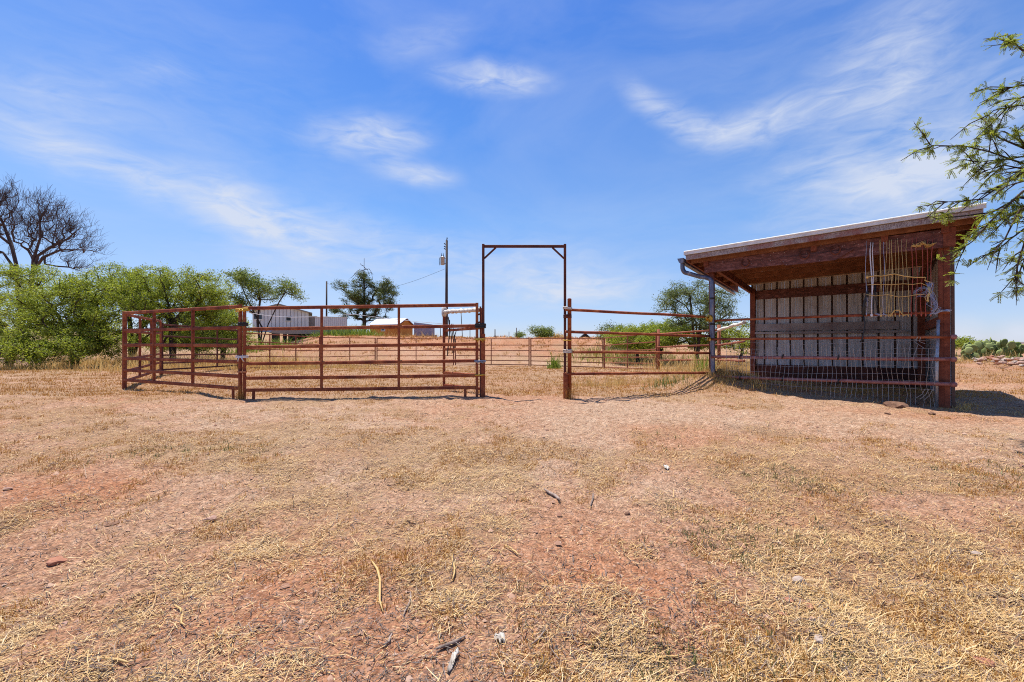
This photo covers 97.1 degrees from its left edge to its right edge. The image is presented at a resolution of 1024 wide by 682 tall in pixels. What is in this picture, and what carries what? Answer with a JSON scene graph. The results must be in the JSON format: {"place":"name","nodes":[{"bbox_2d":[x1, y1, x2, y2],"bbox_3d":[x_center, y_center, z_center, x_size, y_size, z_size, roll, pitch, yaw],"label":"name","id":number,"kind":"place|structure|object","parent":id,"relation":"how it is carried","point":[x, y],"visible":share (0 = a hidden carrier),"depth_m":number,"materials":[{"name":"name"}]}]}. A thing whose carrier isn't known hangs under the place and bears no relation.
{"place":"outdoors","nodes":[
{"label":"outdoors","id":0,"kind":"place"},
{"bbox_2d":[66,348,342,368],"bbox_3d":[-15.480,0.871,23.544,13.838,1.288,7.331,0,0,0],"label":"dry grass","id":1,"kind":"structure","parent":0,"point":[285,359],"depth_m":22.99,"materials":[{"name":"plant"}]},
{"bbox_2d":[0,348,418,376],"bbox_3d":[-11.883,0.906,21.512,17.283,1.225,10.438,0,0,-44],"label":"dry grass","id":2,"kind":"structure","parent":0,"point":[202,364],"depth_m":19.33,"materials":[{"name":"plant"}]},
{"bbox_2d":[0,332,1023,681],"bbox_3d":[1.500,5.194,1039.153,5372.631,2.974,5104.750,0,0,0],"label":"ground","id":3,"kind":"structure","parent":0,"point":[530,412],"depth_m":3.70,"materials":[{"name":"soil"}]},
{"bbox_2d":[0,262,66,366],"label":"mesquite tree","id":4,"kind":"object","parent":3,"relation":"on","point":[11,273],"visible":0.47,"depth_m":24.01,"materials":[{"name":"green plant"}]},
{"bbox_2d":[0,173,109,339],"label":"dead tree","id":5,"kind":"object","parent":3,"relation":"on","point":[42,214],"visible":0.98,"depth_m":32.94,"materials":[{"name":"wood"}]},
{"bbox_2d":[46,556,66,565],"bbox_3d":[-2.836,1.372,2.830,0.106,0.036,0.113,3,-5,45],"label":"stone","id":6,"kind":"object","parent":3,"relation":"on","point":[55,561],"visible":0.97,"depth_m":2.80,"materials":[{"name":"stone"}]},
{"bbox_2d":[0,268,145,367],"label":"mesquite tree","id":7,"kind":"object","parent":3,"relation":"on","point":[88,310],"visible":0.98,"depth_m":20.86,"materials":[{"name":"green plant"}]},
{"bbox_2d":[104,521,119,526],"bbox_3d":[-2.903,1.332,3.283,0.094,0.026,0.075,-9,-4,-18],"label":"clod","id":8,"kind":"object","parent":3,"relation":"on","point":[111,524],"visible":0.91,"depth_m":3.27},
{"bbox_2d":[102,657,135,662],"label":"stalk","id":9,"kind":"object","parent":3,"relation":"on","point":[120,660],"visible":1,"depth_m":1.98,"materials":[{"name":"plant"}]},
{"bbox_2d":[63,261,178,356],"bbox_3d":[-21.127,-1.450,25.037,6.004,5.993,4.395,0,0,0],"label":"mesquite tree","id":10,"kind":"object","parent":3,"relation":"on","point":[116,267],"visible":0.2,"depth_m":24.54,"materials":[{"name":"green plant"}]},
{"bbox_2d":[126,314,161,388],"bbox_3d":[-10.722,0.245,13.243,0.065,1.941,4.783,0,0,-30],"label":"corral panel","id":11,"kind":"object","parent":3,"relation":"on","point":[150,354],"visible":0.64,"depth_m":12.96,"materials":[{"name":"orange metal"}]},
{"bbox_2d":[120,323,233,358],"bbox_3d":[-20.656,-0.015,29.077,7.768,3.135,5.260,0,0,0],"label":"bush","id":12,"kind":"object","parent":3,"relation":"on","point":[166,341],"visible":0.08,"depth_m":28.32,"materials":[{"name":"green plant"}]},
{"bbox_2d":[121,262,238,357],"bbox_3d":[-17.038,-1.280,24.366,5.696,5.543,5.182,0,0,0],"label":"mesquite tree","id":13,"kind":"object","parent":3,"relation":"on","point":[196,296],"visible":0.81,"depth_m":23.13,"materials":[{"name":"green plant"}]},
{"bbox_2d":[174,604,185,625],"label":"stalk","id":14,"kind":"object","parent":3,"relation":"on","point":[182,614],"visible":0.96,"depth_m":2.28,"materials":[{"name":"plant"}]},
{"bbox_2d":[122,304,242,398],"bbox_3d":[-7.481,0.241,10.084,4.616,1.946,0.068,0,0,26],"label":"corral panel","id":15,"kind":"object","parent":3,"relation":"on","point":[192,345],"visible":0.93,"depth_m":9.90,"materials":[{"name":"orange metal"}]},
{"bbox_2d":[161,323,237,374],"bbox_3d":[-12.037,0.346,17.749,0.057,1.863,4.768,0,0,-3],"label":"corral panel","id":16,"kind":"object","parent":3,"relation":"on","point":[216,338],"visible":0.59,"depth_m":17.19,"materials":[{"name":"orange metal"}]},
{"bbox_2d":[202,515,216,521],"bbox_3d":[-2.234,1.318,3.348,0.108,0.042,0.083,1,10,21],"label":"stone","id":17,"kind":"object","parent":3,"relation":"on","point":[213,517],"visible":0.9,"depth_m":3.33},
{"bbox_2d":[181,277,259,359],"bbox_3d":[-17.102,-1.164,26.626,5.028,5.453,3.854,0,0,21],"label":"mesquite tree","id":18,"kind":"object","parent":3,"relation":"on","point":[234,322],"visible":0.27,"depth_m":26.27,"materials":[{"name":"green plant"}]},
{"bbox_2d":[233,383,247,399],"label":"dry weed","id":19,"kind":"object","parent":3,"relation":"on","point":[239,395],"visible":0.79,"depth_m":8.99,"materials":[{"name":"plant"}]},
{"bbox_2d":[208,336,312,355],"bbox_3d":[-19.062,0.344,33.998,7.530,1.677,4.055,0,0,0],"label":"weed","id":20,"kind":"object","parent":3,"relation":"on","point":[268,344],"visible":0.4,"depth_m":33.93,"materials":[{"name":"plant"}]},
{"bbox_2d":[220,266,309,343],"bbox_3d":[-20.404,-2.707,36.982,7.407,6.828,3.918,0,0,0],"label":"mesquite tree","id":21,"kind":"object","parent":3,"relation":"on","point":[253,283],"visible":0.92,"depth_m":36.74,"materials":[{"name":"green plant"}]},
{"bbox_2d":[242,332,319,367],"bbox_3d":[-11.242,0.540,22.273,0.056,1.857,4.568,0,0,23],"label":"round pen panel","id":22,"kind":"object","parent":3,"relation":"on","point":[269,349],"visible":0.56,"depth_m":22.09,"materials":[{"name":"red metal"}]},
{"bbox_2d":[249,304,316,331],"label":"mobile home","id":23,"kind":"object","parent":3,"relation":"on","point":[295,318],"visible":0.59,"depth_m":58.85,"materials":[{"name":"white"}]},
{"bbox_2d":[253,313,262,319],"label":"window","id":24,"kind":"structure","parent":23,"relation":"in","point":[260,316],"depth_m":57.65,"materials":[{"name":"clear glass"}]},
{"bbox_2d":[269,329,352,344],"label":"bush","id":25,"kind":"object","parent":3,"relation":"on","point":[295,332],"visible":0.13,"depth_m":46.01,"materials":[{"name":"plant"}]},
{"bbox_2d":[315,317,346,325],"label":"shed","id":26,"kind":"structure","parent":3,"relation":"on","point":[334,321],"depth_m":56.97,"materials":[{"name":"metal"}]},
{"bbox_2d":[297,329,381,338],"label":"weed","id":27,"kind":"object","parent":3,"relation":"on","point":[336,332],"visible":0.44,"depth_m":44.44,"materials":[{"name":"plant"}]},
{"bbox_2d":[323,337,375,366],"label":"round pen panel","id":28,"kind":"object","parent":3,"relation":"on","point":[349,350],"visible":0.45,"depth_m":25.82,"materials":[{"name":"red metal"}]},
{"bbox_2d":[243,303,477,399],"bbox_3d":[-3.023,0.226,9.026,4.709,1.970,0.062,0,0,1],"label":"corral panel","id":29,"kind":"object","parent":3,"relation":"on","point":[321,362],"visible":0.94,"depth_m":9.00,"materials":[{"name":"orange metal"}]},
{"bbox_2d":[235,308,249,311],"bbox_3d":[-5.390,-0.620,9.045,0.272,0.102,0.138,0,0,0],"label":"tie wrap","id":30,"kind":"object","parent":29,"relation":"attached to","point":[241,309],"visible":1,"depth_m":9.00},
{"bbox_2d":[238,322,248,325],"bbox_3d":[-5.380,-0.335,9.052,0.198,0.079,0.118,0,0,0],"label":"tie wrap","id":31,"kind":"object","parent":29,"relation":"attached to","point":[242,323],"visible":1,"depth_m":9.00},
{"bbox_2d":[327,265,400,325],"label":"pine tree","id":32,"kind":"object","parent":3,"relation":"on","point":[357,297],"visible":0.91,"depth_m":59.70,"materials":[{"name":"green plant"}]},
{"bbox_2d":[343,323,385,335],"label":"weed","id":33,"kind":"object","parent":3,"relation":"on","point":[370,331],"visible":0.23,"depth_m":46.68,"materials":[{"name":"plant"}]},
{"bbox_2d":[371,560,383,611],"bbox_3d":[-0.736,1.338,2.497,0.035,0.045,0.497,0,0,-23],"label":"stalk","id":34,"kind":"object","parent":3,"relation":"on","point":[379,577],"visible":1,"depth_m":2.48,"materials":[{"name":"plant"}]},
{"bbox_2d":[368,318,413,335],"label":"orange shed","id":35,"kind":"structure","parent":3,"relation":"on","point":[381,322],"depth_m":54.41,"materials":[{"name":"wood"}]},
{"bbox_2d":[376,338,453,365],"bbox_3d":[-5.913,0.678,27.896,4.678,1.715,0.060,0,0,-15],"label":"round pen panel","id":36,"kind":"object","parent":3,"relation":"on","point":[377,350],"visible":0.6,"depth_m":27.80,"materials":[{"name":"red metal"}]},
{"bbox_2d":[414,322,436,336],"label":"storage container","id":37,"kind":"object","parent":3,"relation":"on","point":[429,331],"visible":0.59,"depth_m":60.01,"materials":[{"name":"metal"}]},
{"bbox_2d":[439,238,447,336],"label":"utility pole","id":38,"kind":"object","parent":3,"relation":"on","point":[443,260],"visible":0.97,"depth_m":49.92,"materials":[{"name":"metal"}]},
{"bbox_2d":[436,635,464,649],"bbox_3d":[-0.273,1.362,2.039,0.141,0.022,0.022,0,0,-29],"label":"stick","id":39,"kind":"object","parent":3,"relation":"on","point":[451,642],"visible":1,"depth_m":2.03,"materials":[{"name":"grey wood"}]},
{"bbox_2d":[446,647,458,673],"bbox_3d":[-0.256,1.368,1.940,0.022,0.042,0.118,0,0,12],"label":"paper scrap","id":40,"kind":"object","parent":3,"relation":"on","point":[453,657],"visible":1,"depth_m":1.94,"materials":[{"name":"paper"}]},
{"bbox_2d":[451,552,455,579],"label":"stalk","id":41,"kind":"object","parent":3,"relation":"on","point":[453,566],"visible":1,"depth_m":2.64,"materials":[{"name":"plant"}]},
{"bbox_2d":[442,307,481,389],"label":"swing gate","id":42,"kind":"structure","parent":3,"relation":"on","point":[445,311],"depth_m":9.90,"materials":[{"name":"orange metal"}]},
{"bbox_2d":[246,312,441,323],"bbox_3d":[-3.455,-0.486,9.644,3.990,0.189,0.149,0,0,-17],"label":"cord","id":43,"kind":"object","parent":42,"relation":"attached to","point":[352,314],"visible":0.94,"depth_m":9.62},
{"bbox_2d":[455,338,529,365],"bbox_3d":[-1.274,0.682,27.746,4.869,1.709,0.056,0,0,18],"label":"round pen panel","id":44,"kind":"object","parent":3,"relation":"on","point":[491,355],"visible":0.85,"depth_m":27.48,"materials":[{"name":"red metal"}]},
{"bbox_2d":[494,632,504,642],"bbox_3d":[-0.058,1.356,2.079,0.043,0.032,0.060,0,0,-13],"label":"paper scrap","id":45,"kind":"object","parent":3,"relation":"on","point":[499,636],"visible":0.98,"depth_m":2.07,"materials":[{"name":"paper"}]},
{"bbox_2d":[0,371,1023,681],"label":"straw litter","id":46,"kind":"object","parent":3,"relation":"on","point":[850,636],"visible":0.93,"depth_m":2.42,"materials":[{"name":"plant"}]},
{"bbox_2d":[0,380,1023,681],"bbox_3d":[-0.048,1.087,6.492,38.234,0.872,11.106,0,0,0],"label":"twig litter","id":47,"kind":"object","parent":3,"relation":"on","point":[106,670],"visible":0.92,"depth_m":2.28,"materials":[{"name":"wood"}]},
{"bbox_2d":[0,358,1023,398],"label":"dry grass field","id":48,"kind":"structure","parent":3,"relation":"on","point":[40,389],"depth_m":12.02,"materials":[{"name":"plant"}]},
{"bbox_2d":[15,431,1022,681],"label":"green shoots","id":49,"kind":"object","parent":3,"relation":"on","point":[711,545],"visible":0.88,"depth_m":2.99,"materials":[{"name":"plant"}]},
{"bbox_2d":[514,330,525,337],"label":"tree","id":50,"kind":"object","parent":3,"relation":"on","point":[519,335],"visible":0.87,"depth_m":69.77,"materials":[{"name":"green plant"}]},
{"bbox_2d":[478,244,567,398],"bbox_3d":[0.218,-0.372,8.982,1.788,3.114,0.100,0,0,0],"label":"bow gateway","id":51,"kind":"object","parent":3,"relation":"on","point":[482,366],"visible":0.83,"depth_m":8.98,"materials":[{"name":"orange metal"}]},
{"bbox_2d":[475,323,485,327],"bbox_3d":[-0.626,-0.302,9.002,0.226,0.099,0.166,0,0,0],"label":"tie wrap","id":52,"kind":"object","parent":51,"relation":"attached to","point":[479,325],"visible":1,"depth_m":8.93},
{"bbox_2d":[526,324,557,337],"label":"tree","id":53,"kind":"object","parent":3,"relation":"on","point":[543,332],"visible":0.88,"depth_m":61.55,"materials":[{"name":"green plant"}]},
{"bbox_2d":[544,489,560,500],"bbox_3d":[0.339,1.285,3.794,0.032,0.033,0.271,0,0,-26],"label":"stick","id":54,"kind":"object","parent":3,"relation":"on","point":[553,494],"visible":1,"depth_m":3.77,"materials":[{"name":"grey wood"}]},
{"bbox_2d":[542,355,566,368],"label":"weed","id":55,"kind":"object","parent":3,"relation":"on","point":[554,364],"visible":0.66,"depth_m":21.35,"materials":[{"name":"plant"}]},
{"bbox_2d":[530,338,603,367],"bbox_3d":[3.017,0.672,25.697,4.616,1.706,0.057,0,0,34],"label":"round pen panel","id":56,"kind":"object","parent":3,"relation":"on","point":[602,357],"visible":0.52,"depth_m":25.28,"materials":[{"name":"red metal"}]},
{"bbox_2d":[567,298,571,398],"bbox_3d":[1.144,0.197,8.999,0.086,2.095,0.084,0,0,0],"label":"pipe post","id":57,"kind":"object","parent":3,"relation":"on","point":[569,344],"visible":0.84,"depth_m":8.97,"materials":[{"name":"orange metal"}]},
{"bbox_2d":[560,377,582,399],"bbox_3d":[1.107,0.913,8.988,0.630,0.505,0.482,0,0,0],"label":"dry weed","id":58,"kind":"object","parent":3,"relation":"on","point":[574,394],"visible":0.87,"depth_m":8.91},
{"bbox_2d":[227,334,960,362],"bbox_3d":[24.695,0.419,38.550,97.413,2.185,19.354,0,0,0],"label":"fence","id":59,"kind":"object","parent":3,"relation":"on","point":[423,336],"visible":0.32,"depth_m":35.57,"materials":[{"name":"metal"}]},
{"bbox_2d":[591,319,629,347],"bbox_3d":[7.838,-0.539,33.799,4.045,2.227,2.956,0,0,13],"label":"mesquite tree","id":60,"kind":"object","parent":3,"relation":"on","point":[603,327],"visible":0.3,"depth_m":33.94,"materials":[{"name":"green plant"}]},
{"bbox_2d":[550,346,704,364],"bbox_3d":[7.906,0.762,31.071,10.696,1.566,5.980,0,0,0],"label":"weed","id":61,"kind":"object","parent":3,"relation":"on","point":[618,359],"visible":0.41,"depth_m":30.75,"materials":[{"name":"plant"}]},
{"bbox_2d":[604,332,656,369],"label":"round pen panel","id":62,"kind":"object","parent":3,"relation":"on","point":[655,349],"visible":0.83,"depth_m":21.78,"materials":[{"name":"red metal"}]},
{"bbox_2d":[565,309,709,374],"bbox_3d":[2.774,0.050,9.619,3.686,1.391,0.067,0,0,-21],"label":"pipe fence","id":63,"kind":"object","parent":3,"relation":"on","point":[627,333],"visible":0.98,"depth_m":9.52,"materials":[{"name":"orange metal"}]},
{"bbox_2d":[705,314,712,321],"bbox_3d":[4.424,-0.500,10.124,0.186,0.207,0.181,0,0,0],"label":"rag","id":64,"kind":"object","parent":63,"relation":"attached to","point":[708,317],"visible":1,"depth_m":10.10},
{"bbox_2d":[601,323,693,362],"bbox_3d":[8.441,0.125,28.603,5.731,2.752,4.287,0,0,24],"label":"bush","id":65,"kind":"object","parent":3,"relation":"on","point":[664,341],"visible":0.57,"depth_m":27.95,"materials":[{"name":"green plant"}]},
{"bbox_2d":[602,651,692,658],"bbox_3d":[0.605,1.400,2.009,0.416,0.015,0.024,0,0,-4],"label":"stalk","id":66,"kind":"object","parent":3,"relation":"on","point":[639,656],"visible":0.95,"depth_m":2.00,"materials":[{"name":"plant"}]},
{"bbox_2d":[551,362,750,390],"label":"dry grass","id":67,"kind":"structure","parent":3,"relation":"on","point":[589,382],"depth_m":11.36,"materials":[{"name":"plant"}]},
{"bbox_2d":[642,368,695,390],"bbox_3d":[3.706,0.893,10.593,1.420,0.546,0.885,0,0,0],"label":"weed","id":68,"kind":"object","parent":3,"relation":"on","point":[664,381],"visible":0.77,"depth_m":10.54,"materials":[{"name":"grey plant"}]},
{"bbox_2d":[614,317,743,359],"bbox_3d":[10.271,-0.096,28.807,8.134,2.958,4.772,0,0,21],"label":"mesquite tree","id":69,"kind":"object","parent":3,"relation":"on","point":[690,341],"visible":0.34,"depth_m":28.29,"materials":[{"name":"green plant"}]},
{"bbox_2d":[650,278,749,362],"bbox_3d":[11.023,-1.196,26.999,5.361,5.461,4.518,0,0,-23],"label":"mesquite tree","id":70,"kind":"object","parent":3,"relation":"on","point":[671,294],"visible":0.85,"depth_m":26.77,"materials":[{"name":"green plant"}]},
{"bbox_2d":[657,321,746,369],"bbox_3d":[7.376,0.342,16.823,1.456,1.940,5.740,0,0,-9],"label":"pipe fence","id":71,"kind":"object","parent":3,"relation":"on","point":[719,329],"visible":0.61,"depth_m":17.70,"materials":[{"name":"red metal"}]},
{"bbox_2d":[689,350,719,371],"bbox_3d":[5.649,0.683,13.301,0.995,0.973,1.294,0,0,37],"label":"weed","id":72,"kind":"object","parent":3,"relation":"on","point":[706,364],"visible":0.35,"depth_m":13.41,"materials":[{"name":"plant"}]},
{"bbox_2d":[658,362,810,395],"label":"dry grass","id":73,"kind":"structure","parent":3,"relation":"on","point":[729,372],"depth_m":9.85,"materials":[{"name":"plant"}]},
{"bbox_2d":[721,322,749,365],"bbox_3d":[12.120,0.148,23.667,2.158,2.474,2.845,0,0,-16],"label":"mesquite tree","id":74,"kind":"object","parent":3,"relation":"on","point":[741,334],"visible":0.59,"depth_m":23.75,"materials":[{"name":"green plant"}]},
{"bbox_2d":[792,575,805,584],"bbox_3d":[1.626,1.364,2.568,0.086,0.054,0.051,3,-5,-27],"label":"stone","id":75,"kind":"object","parent":3,"relation":"on","point":[797,578],"visible":0.72,"depth_m":2.56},
{"bbox_2d":[814,634,824,644],"bbox_3d":[1.430,1.388,2.102,0.048,0.027,0.051,-4,1,-24],"label":"stone","id":76,"kind":"object","parent":3,"relation":"on","point":[817,638],"visible":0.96,"depth_m":2.10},
{"bbox_2d":[678,202,986,407],"bbox_3d":[7.246,-0.481,10.733,4.940,3.477,4.938,0,0,39],"label":"livestock shelter","id":77,"kind":"object","parent":3,"relation":"on","point":[812,284],"visible":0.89,"depth_m":11.38,"materials":[{"name":"brown metal"}]},
{"bbox_2d":[711,311,957,386],"bbox_3d":[6.039,0.164,8.957,3.981,1.368,0.147,0,0,39],"label":"pipe fence","id":78,"kind":"object","parent":77,"relation":"attached to","point":[951,359],"visible":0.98,"depth_m":8.69,"materials":[{"name":"orange metal"}]},
{"bbox_2d":[726,337,936,408],"bbox_3d":[6.027,0.560,8.892,3.409,1.261,0.065,0,0,39],"label":"wire mesh","id":79,"kind":"object","parent":78,"relation":"hanging from","point":[836,373],"visible":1,"depth_m":8.68,"materials":[{"name":"metal"}]},
{"bbox_2d":[865,242,867,314],"bbox_3d":[6.625,-1.175,8.459,0.026,1.393,0.032,0,0,-43],"label":"twine","id":80,"kind":"object","parent":77,"relation":"hanging from","point":[865,273],"visible":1,"depth_m":8.46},
{"bbox_2d":[860,286,869,341],"bbox_3d":[6.604,-0.505,8.483,0.159,1.058,0.072,0,0,20],"label":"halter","id":81,"kind":"object","parent":80,"relation":"hanging from","point":[864,303],"visible":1,"depth_m":8.46},
{"bbox_2d":[869,242,872,316],"bbox_3d":[6.681,-1.149,8.413,0.043,1.395,0.047,0,0,0],"label":"twine","id":82,"kind":"object","parent":77,"relation":"hanging from","point":[871,272],"visible":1,"depth_m":8.41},
{"bbox_2d":[873,285,877,315],"bbox_3d":[6.758,-0.759,8.415,0.086,0.574,0.015,0,0,39],"label":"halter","id":83,"kind":"object","parent":82,"relation":"hanging from","point":[875,296],"visible":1,"depth_m":8.41},
{"bbox_2d":[871,242,873,316],"bbox_3d":[6.691,-1.142,8.407,0.051,1.382,0.036,0,0,30],"label":"twine","id":84,"kind":"object","parent":77,"relation":"hanging from","point":[873,278],"visible":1,"depth_m":8.40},
{"bbox_2d":[879,240,880,316],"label":"twine","id":85,"kind":"object","parent":77,"relation":"hanging from","point":[880,282],"visible":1,"depth_m":8.33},
{"bbox_2d":[883,242,884,313],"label":"twine","id":86,"kind":"object","parent":77,"relation":"hanging from","point":[884,272],"visible":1,"depth_m":8.30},
{"bbox_2d":[885,241,886,311],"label":"twine","id":87,"kind":"object","parent":77,"relation":"hanging from","point":[885,279],"visible":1,"depth_m":8.28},
{"bbox_2d":[891,240,892,316],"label":"twine","id":88,"kind":"object","parent":77,"relation":"hanging from","point":[892,278],"visible":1,"depth_m":8.23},
{"bbox_2d":[868,283,926,285],"bbox_3d":[6.941,-1.010,8.179,0.832,0.089,0.012,0,0,39],"label":"rope","id":89,"kind":"object","parent":77,"relation":"attached to","point":[893,284],"visible":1,"depth_m":8.23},
{"bbox_2d":[897,240,899,316],"bbox_3d":[6.983,-1.135,8.170,0.041,1.397,0.019,0,0,26],"label":"twine","id":90,"kind":"object","parent":77,"relation":"hanging from","point":[898,279],"visible":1,"depth_m":8.17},
{"bbox_2d":[866,273,932,284],"bbox_3d":[6.957,-1.097,8.156,0.924,0.258,0.055,0,0,40],"label":"rope","id":91,"kind":"object","parent":77,"relation":"attached to","point":[867,276],"visible":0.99,"depth_m":8.15,"materials":[{"name":"fabric"}]},
{"bbox_2d":[906,240,908,316],"bbox_3d":[7.075,-1.124,8.098,0.040,1.384,0.022,0,0,30],"label":"twine","id":92,"kind":"object","parent":77,"relation":"hanging from","point":[908,286],"visible":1,"depth_m":8.09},
{"bbox_2d":[911,237,912,315],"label":"twine","id":93,"kind":"object","parent":77,"relation":"hanging from","point":[912,278],"visible":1,"depth_m":8.05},
{"bbox_2d":[915,237,917,315],"bbox_3d":[7.168,-1.136,8.022,0.023,1.400,0.033,0,0,-43],"label":"twine","id":94,"kind":"object","parent":77,"relation":"hanging from","point":[917,279],"visible":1,"depth_m":8.02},
{"bbox_2d":[913,287,927,296],"bbox_3d":[7.292,-0.876,8.042,0.270,0.203,0.090,0,0,29],"label":"twine tangle","id":95,"kind":"object","parent":77,"relation":"hanging from","point":[920,290],"visible":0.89,"depth_m":8.04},
{"bbox_2d":[920,237,922,315],"bbox_3d":[7.224,-1.130,7.980,0.039,1.391,0.022,0,0,34],"label":"twine","id":96,"kind":"object","parent":77,"relation":"hanging from","point":[922,274],"visible":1,"depth_m":7.97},
{"bbox_2d":[911,240,936,247],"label":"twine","id":97,"kind":"object","parent":77,"relation":"attached to","point":[924,243],"visible":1,"depth_m":7.94,"materials":[{"name":"yellow fabric"}]},
{"bbox_2d":[925,240,927,315],"bbox_3d":[7.273,-1.123,7.937,0.024,1.383,0.050,0,0,-43],"label":"twine","id":98,"kind":"object","parent":77,"relation":"hanging from","point":[927,277],"visible":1,"depth_m":7.93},
{"bbox_2d":[926,282,941,315],"bbox_3d":[7.321,-0.736,7.850,0.178,0.588,0.156,0,0,0],"label":"twine tangle","id":99,"kind":"object","parent":77,"relation":"hanging from","point":[932,294],"visible":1,"depth_m":7.86,"materials":[{"name":"fabric"}]},
{"bbox_2d":[883,401,908,407],"bbox_3d":[6.704,1.127,7.899,0.345,0.141,0.245,6,6,30],"label":"clod","id":100,"kind":"object","parent":3,"relation":"on","point":[894,404],"visible":0.88,"depth_m":7.86,"materials":[{"name":"stone"}]},
{"bbox_2d":[901,29,1023,304],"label":"mesquite tree","id":101,"kind":"object","parent":3,"relation":"on","point":[991,133],"visible":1,"depth_m":5.61,"materials":[{"name":"green plant"}]},
{"bbox_2d":[942,401,985,412],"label":"dry grass","id":102,"kind":"structure","parent":3,"relation":"on","point":[964,407],"depth_m":7.71,"materials":[{"name":"plant"}]},
{"bbox_2d":[955,341,982,359],"bbox_3d":[17.822,0.445,17.737,1.299,0.870,1.137,0,0,0],"label":"prickly pear","id":103,"kind":"object","parent":3,"relation":"on","point":[969,349],"visible":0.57,"depth_m":17.45,"materials":[{"name":"plant"}]},
{"bbox_2d":[955,336,982,350],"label":"mesquite tree","id":104,"kind":"object","parent":3,"relation":"on","point":[959,342],"visible":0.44,"depth_m":29.46,"materials":[{"name":"green plant"}]},
{"bbox_2d":[961,337,997,359],"bbox_3d":[19.344,0.383,18.503,1.311,1.104,1.042,0,0,0],"label":"prickly pear","id":105,"kind":"object","parent":3,"relation":"on","point":[984,349],"visible":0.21,"depth_m":18.24,"materials":[{"name":"plant"}]},
{"bbox_2d":[971,655,995,668],"bbox_3d":[2.043,1.394,1.964,0.079,0.034,0.056,0,0,39],"label":"stone","id":106,"kind":"object","parent":3,"relation":"on","point":[992,663],"visible":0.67,"depth_m":1.95,"materials":[{"name":"stone"}]},
{"bbox_2d":[976,339,1023,357],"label":"prickly pear","id":107,"kind":"object","parent":3,"relation":"on","point":[1005,345],"visible":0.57,"depth_m":17.58,"materials":[{"name":"plant"}]},
{"bbox_2d":[0,0,1023,342],"label":"sky","id":108,"kind":"structure","parent":0,"point":[311,143],"materials":[{"name":"blue"}]},
{"bbox_2d":[547,342,749,368],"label":"dry grass","id":109,"kind":"structure","parent":0,"point":[625,363],"depth_m":28.75,"materials":[{"name":"plant"}]},
{"bbox_2d":[607,349,814,380],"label":"dry grass","id":110,"kind":"structure","parent":0,"point":[690,366],"depth_m":16.66,"materials":[{"name":"plant"}]},
{"bbox_2d":[955,349,1019,365],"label":"dry grass","id":111,"kind":"structure","parent":0,"point":[962,359],"depth_m":16.39,"materials":[{"name":"plant"}]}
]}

